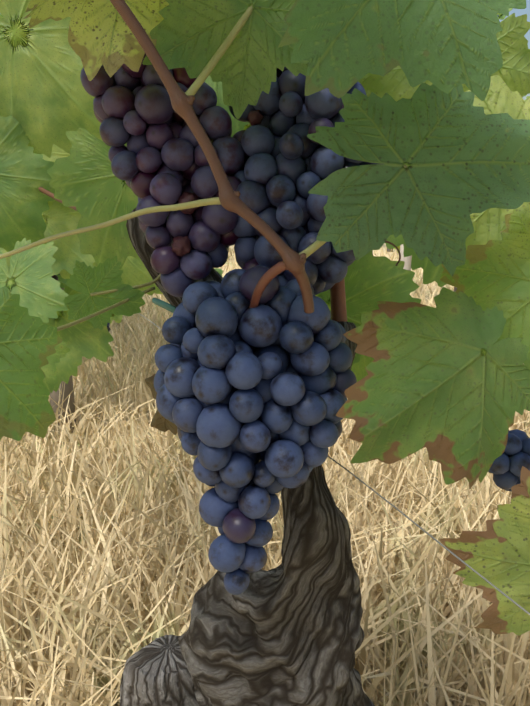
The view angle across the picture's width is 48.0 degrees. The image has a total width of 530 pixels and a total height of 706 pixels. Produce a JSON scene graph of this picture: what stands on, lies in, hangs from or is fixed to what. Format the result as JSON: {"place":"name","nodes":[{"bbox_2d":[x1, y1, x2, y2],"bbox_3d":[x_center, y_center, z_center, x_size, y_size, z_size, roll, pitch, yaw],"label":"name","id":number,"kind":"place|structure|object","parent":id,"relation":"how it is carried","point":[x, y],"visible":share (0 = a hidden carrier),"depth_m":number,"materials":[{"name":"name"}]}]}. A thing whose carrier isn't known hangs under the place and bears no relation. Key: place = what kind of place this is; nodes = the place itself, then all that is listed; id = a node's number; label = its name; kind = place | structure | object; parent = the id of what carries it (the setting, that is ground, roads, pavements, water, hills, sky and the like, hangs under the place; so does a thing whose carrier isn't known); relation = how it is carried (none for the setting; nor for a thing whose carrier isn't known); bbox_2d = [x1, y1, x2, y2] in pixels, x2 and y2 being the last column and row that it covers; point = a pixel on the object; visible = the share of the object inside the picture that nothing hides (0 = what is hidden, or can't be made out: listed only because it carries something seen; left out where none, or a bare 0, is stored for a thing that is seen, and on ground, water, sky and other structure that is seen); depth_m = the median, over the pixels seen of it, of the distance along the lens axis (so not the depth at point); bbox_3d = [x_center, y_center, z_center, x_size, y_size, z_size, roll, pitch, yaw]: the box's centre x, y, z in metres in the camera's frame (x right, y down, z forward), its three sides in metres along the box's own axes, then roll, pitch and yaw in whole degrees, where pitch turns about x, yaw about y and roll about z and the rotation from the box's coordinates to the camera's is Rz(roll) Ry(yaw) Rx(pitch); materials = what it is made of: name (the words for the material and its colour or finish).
{"place":"outdoors","nodes":[
{"label":"outdoors","id":0,"kind":"place"},
{"bbox_2d":[0,243,529,705],"bbox_3d":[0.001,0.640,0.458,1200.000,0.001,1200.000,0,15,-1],"label":"ground","id":1,"kind":"structure","parent":0,"point":[384,247],"depth_m":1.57,"materials":[{"name":"beige plant"}]},
{"bbox_2d":[50,288,76,443],"bbox_3d":[-0.618,-0.577,1.621,0.067,1.850,0.070,0,15,-1],"label":"post","id":2,"kind":"object","parent":1,"relation":"on","point":[67,390],"visible":0.06,"depth_m":1.79,"materials":[{"name":"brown wood"}]},
{"bbox_2d":[50,268,222,403],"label":"leaves","id":3,"kind":"object","parent":1,"relation":"on","point":[115,318],"depth_m":1.78,"materials":[{"name":"plant"}]},
{"bbox_2d":[120,635,198,705],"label":"old stump","id":4,"kind":"object","parent":1,"relation":"on","point":[156,672],"visible":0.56,"depth_m":0.60,"materials":[{"name":"grey wood"}]},
{"bbox_2d":[0,115,374,705],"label":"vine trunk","id":5,"kind":"object","parent":1,"relation":"on","point":[288,631],"visible":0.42,"depth_m":0.37,"materials":[{"name":"brown plant"}]},
{"bbox_2d":[0,0,102,157],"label":"leaf","id":6,"kind":"object","parent":5,"relation":"on","point":[46,100],"visible":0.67,"depth_m":0.72,"materials":[{"name":"green plant"}]},
{"bbox_2d":[47,127,138,268],"bbox_3d":[-0.087,-0.119,0.434,0.137,0.130,0.033,0,15,-1],"label":"leaf","id":7,"kind":"object","parent":5,"relation":"attached to","point":[90,185],"visible":0.25,"depth_m":0.42,"materials":[{"name":"green plant"}]},
{"bbox_2d":[57,286,154,330],"bbox_3d":[-0.084,-0.018,0.270,0.007,0.008,0.129,5,16,18],"label":"leaf stem","id":8,"kind":"object","parent":5,"relation":"attached to","point":[65,326],"visible":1,"depth_m":0.28,"materials":[{"name":"plant"}]},
{"bbox_2d":[0,286,62,440],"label":"leaf","id":9,"kind":"object","parent":8,"relation":"attached to","point":[28,343],"visible":1,"depth_m":0.23,"materials":[{"name":"green plant"}]},
{"bbox_2d":[90,274,160,295],"bbox_3d":[-0.070,-0.036,0.312,0.044,0.009,0.007,-13,20,-39],"label":"leaf stem","id":10,"kind":"object","parent":5,"relation":"attached to","point":[156,279],"visible":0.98,"depth_m":0.31,"materials":[{"name":"green plant"}]},
{"bbox_2d":[62,256,144,329],"bbox_3d":[-0.082,-0.030,0.305,0.042,0.038,0.005,-6,16,-21],"label":"leaf","id":11,"kind":"object","parent":10,"relation":"attached to","point":[85,280],"visible":1,"depth_m":0.30,"materials":[{"name":"green plant"}]},
{"bbox_2d":[145,374,176,434],"bbox_3d":[-0.051,0.024,0.337,0.053,0.052,0.013,9,17,31],"label":"dry leaf","id":12,"kind":"object","parent":5,"relation":"attached to","point":[159,421],"visible":0.1,"depth_m":0.34,"materials":[{"name":"brown plant"}]},
{"bbox_2d":[80,53,244,296],"bbox_3d":[-0.053,-0.104,0.312,0.087,0.145,0.064,0,15,-1],"label":"grape cluster","id":13,"kind":"object","parent":5,"relation":"hanging from","point":[160,159],"visible":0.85,"depth_m":0.30,"materials":[{"name":"purple food"}]},
{"bbox_2d":[152,298,175,312],"bbox_3d":[-0.055,-0.026,0.359,0.026,0.016,0.027,0,15,-1],"label":"tie","id":14,"kind":"object","parent":5,"relation":"on","point":[164,305],"visible":0.54,"depth_m":0.35,"materials":[{"name":"teal plastic"}]},
{"bbox_2d":[204,0,266,136],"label":"leaf","id":15,"kind":"object","parent":5,"relation":"attached to","point":[237,125],"depth_m":0.40,"materials":[{"name":"green plant"}]},
{"bbox_2d":[154,264,356,594],"bbox_3d":[-0.005,0.036,0.307,0.102,0.163,0.082,0,15,-1],"label":"grape cluster","id":16,"kind":"object","parent":5,"relation":"attached to","point":[242,388],"visible":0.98,"depth_m":0.28,"materials":[{"name":"blue food"}]},
{"bbox_2d":[0,0,529,313],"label":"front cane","id":17,"kind":"object","parent":5,"relation":"attached to","point":[437,175],"visible":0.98,"depth_m":0.25,"materials":[{"name":"green plant"}]},
{"bbox_2d":[23,0,168,80],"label":"yellow leaf","id":18,"kind":"object","parent":17,"relation":"attached to","point":[100,33],"visible":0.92,"depth_m":0.26,"materials":[{"name":"yellow plant"}]},
{"bbox_2d":[229,67,400,294],"bbox_3d":[0.025,-0.091,0.315,0.087,0.164,0.078,0,15,-1],"label":"grape cluster","id":19,"kind":"object","parent":5,"relation":"hanging from","point":[289,164],"visible":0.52,"depth_m":0.29,"materials":[{"name":"blue food"}]},
{"bbox_2d":[358,74,369,96],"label":"leaf","id":20,"kind":"object","parent":5,"relation":"attached to","point":[361,80],"visible":0.02,"depth_m":0.35,"materials":[{"name":"green plant"}]},
{"bbox_2d":[315,250,418,364],"bbox_3d":[0.050,-0.044,0.410,0.109,0.094,0.061,0,15,-1],"label":"leaf","id":21,"kind":"object","parent":5,"relation":"attached to","point":[371,280],"visible":0.21,"depth_m":0.40,"materials":[{"name":"green plant"}]},
{"bbox_2d":[351,295,420,381],"bbox_3d":[0.083,-0.008,0.444,0.090,0.090,0.031,3,15,12],"label":"leaf","id":22,"kind":"object","parent":5,"relation":"attached to","point":[358,369],"visible":0.02,"depth_m":0.44,"materials":[{"name":"green plant"}]},
{"bbox_2d":[278,0,525,100],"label":"leaf","id":23,"kind":"object","parent":5,"relation":"attached to","point":[341,48],"visible":1,"depth_m":0.20,"materials":[{"name":"green plant"}]},
{"bbox_2d":[386,235,445,286],"bbox_3d":[0.131,-0.139,0.459,0.168,0.181,0.032,0,15,-1],"label":"leaf","id":24,"kind":"object","parent":5,"relation":"attached to","point":[432,273],"depth_m":0.47,"materials":[{"name":"green plant"}]},
{"bbox_2d":[336,287,529,489],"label":"leaf","id":25,"kind":"object","parent":5,"relation":"attached to","point":[445,384],"visible":1,"depth_m":0.26,"materials":[{"name":"green plant"}]},
{"bbox_2d":[361,13,529,101],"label":"leaf","id":26,"kind":"object","parent":5,"relation":"attached to","point":[513,72],"visible":0.1,"depth_m":0.33,"materials":[{"name":"green plant"}]},
{"bbox_2d":[439,466,529,635],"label":"leaf","id":27,"kind":"object","parent":5,"relation":"attached to","point":[496,553],"visible":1,"depth_m":0.25,"materials":[{"name":"green plant"}]},
{"bbox_2d":[440,206,529,370],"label":"leaf","id":28,"kind":"object","parent":5,"relation":"attached to","point":[491,274],"visible":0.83,"depth_m":0.28,"materials":[{"name":"green plant"}]},
{"bbox_2d":[465,75,529,249],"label":"leaf","id":29,"kind":"object","parent":5,"relation":"attached to","point":[489,223],"visible":0.1,"depth_m":0.32,"materials":[{"name":"green plant"}]},
{"bbox_2d":[488,429,529,490],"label":"grape cluster","id":30,"kind":"object","parent":5,"relation":"attached to","point":[509,463],"visible":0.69,"depth_m":0.34,"materials":[{"name":"blue food"}]},
{"bbox_2d":[400,244,411,294],"bbox_3d":[0.479,-0.094,2.090,0.042,0.675,0.044,0,15,-1],"label":"stake","id":31,"kind":"object","parent":1,"relation":"on","point":[407,261],"visible":0.06,"depth_m":2.01,"materials":[{"name":"brown wood"}]},
{"bbox_2d":[454,8,512,291],"bbox_3d":[1.158,-1.001,3.274,0.905,1.759,1.312,-11,19,-36],"label":"vine trunk","id":32,"kind":"object","parent":1,"relation":"on","point":[501,16],"depth_m":3.20,"materials":[{"name":"plant"}]},
{"bbox_2d":[139,313,529,615],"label":"trellis wire","id":33,"kind":"object","parent":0,"point":[486,580],"visible":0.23,"depth_m":0.24,"materials":[{"name":"grey metal"}]},
{"bbox_2d":[499,0,529,99],"label":"sky","id":34,"kind":"structure","parent":0,"point":[518,12],"materials":[{"name":"blue"}]}
]}

